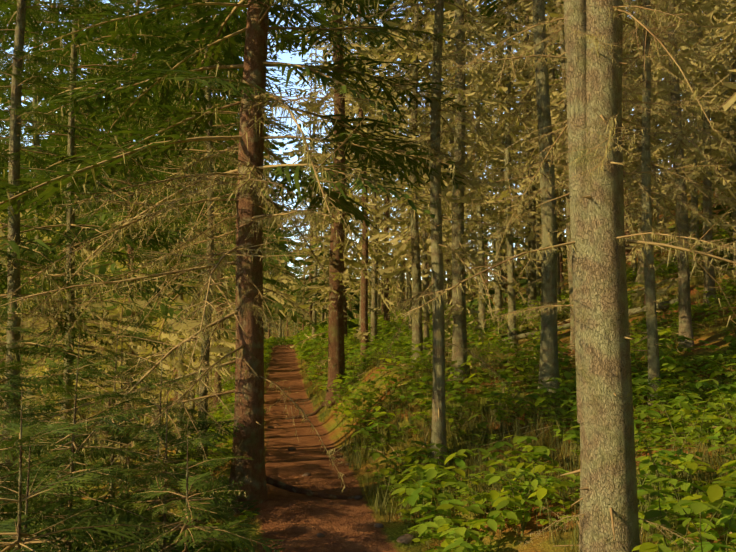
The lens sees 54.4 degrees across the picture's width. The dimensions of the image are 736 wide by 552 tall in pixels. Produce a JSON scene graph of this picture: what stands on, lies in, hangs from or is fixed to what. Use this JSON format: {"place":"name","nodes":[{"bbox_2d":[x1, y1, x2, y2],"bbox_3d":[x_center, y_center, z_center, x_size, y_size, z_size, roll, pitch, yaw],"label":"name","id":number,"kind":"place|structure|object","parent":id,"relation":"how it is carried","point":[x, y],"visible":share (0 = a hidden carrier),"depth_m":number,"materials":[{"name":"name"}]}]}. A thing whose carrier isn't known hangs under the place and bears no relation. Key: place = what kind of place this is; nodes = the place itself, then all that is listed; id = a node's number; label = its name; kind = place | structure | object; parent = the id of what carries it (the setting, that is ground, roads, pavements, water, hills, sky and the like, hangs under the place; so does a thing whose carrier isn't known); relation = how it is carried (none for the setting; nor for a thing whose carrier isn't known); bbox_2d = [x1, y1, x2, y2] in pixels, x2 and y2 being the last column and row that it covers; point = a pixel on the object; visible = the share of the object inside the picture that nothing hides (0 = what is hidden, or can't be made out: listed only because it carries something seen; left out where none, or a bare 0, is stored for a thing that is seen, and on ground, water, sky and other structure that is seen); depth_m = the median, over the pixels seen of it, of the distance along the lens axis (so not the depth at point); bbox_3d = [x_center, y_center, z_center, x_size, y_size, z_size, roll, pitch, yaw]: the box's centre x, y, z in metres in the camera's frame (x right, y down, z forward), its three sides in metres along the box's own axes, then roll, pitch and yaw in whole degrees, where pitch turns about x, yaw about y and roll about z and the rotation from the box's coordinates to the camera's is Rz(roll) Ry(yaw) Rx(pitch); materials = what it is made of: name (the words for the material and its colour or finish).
{"place":"outdoors","nodes":[
{"label":"outdoors","id":0,"kind":"place"},
{"bbox_2d":[0,0,717,280],"label":"sky","id":1,"kind":"structure","parent":0,"point":[285,57],"materials":[{"name":"blue"}]},
{"bbox_2d":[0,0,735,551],"bbox_3d":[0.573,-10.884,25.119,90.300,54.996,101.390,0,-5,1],"label":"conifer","id":2,"kind":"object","parent":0,"point":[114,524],"depth_m":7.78,"materials":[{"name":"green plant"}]},
{"bbox_2d":[0,0,430,550],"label":"conifer branches","id":3,"kind":"object","parent":2,"relation":"attached to","point":[101,66],"visible":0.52,"depth_m":10.70,"materials":[{"name":"plant"}]},
{"bbox_2d":[17,146,735,551],"bbox_3d":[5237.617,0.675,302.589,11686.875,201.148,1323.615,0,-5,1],"label":"ground","id":4,"kind":"structure","parent":0,"point":[295,522],"depth_m":8.70,"materials":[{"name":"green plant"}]},
{"bbox_2d":[317,533,324,537],"bbox_3d":[-0.385,2.118,5.834,0.075,0.042,0.069,15,-11,-27],"label":"trail stone","id":5,"kind":"object","parent":4,"relation":"on","point":[320,535],"visible":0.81,"depth_m":5.81,"materials":[{"name":"stone"}]},
{"bbox_2d":[354,495,362,499],"bbox_3d":[-0.098,2.244,7.229,0.090,0.056,0.100,-9,-18,18],"label":"trail stone","id":6,"kind":"object","parent":4,"relation":"on","point":[357,497],"visible":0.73,"depth_m":7.19,"materials":[{"name":"stone"}]},
{"bbox_2d":[374,523,383,527],"bbox_3d":[0.090,2.139,6.125,0.083,0.045,0.082,3,-7,20],"label":"trail stone","id":7,"kind":"object","parent":4,"relation":"on","point":[378,525],"visible":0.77,"depth_m":6.10,"materials":[{"name":"stone"}]},
{"bbox_2d":[397,534,415,543],"bbox_3d":[0.307,2.113,5.732,0.152,0.089,0.157,-11,-11,7],"label":"trail stone","id":8,"kind":"object","parent":4,"relation":"on","point":[406,538],"visible":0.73,"depth_m":5.68,"materials":[{"name":"grey stone"}]},
{"bbox_2d":[147,211,735,551],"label":"undergrowth plants","id":9,"kind":"object","parent":4,"relation":"on","point":[421,494],"visible":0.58,"depth_m":7.57,"materials":[{"name":"green plant"}]}
]}

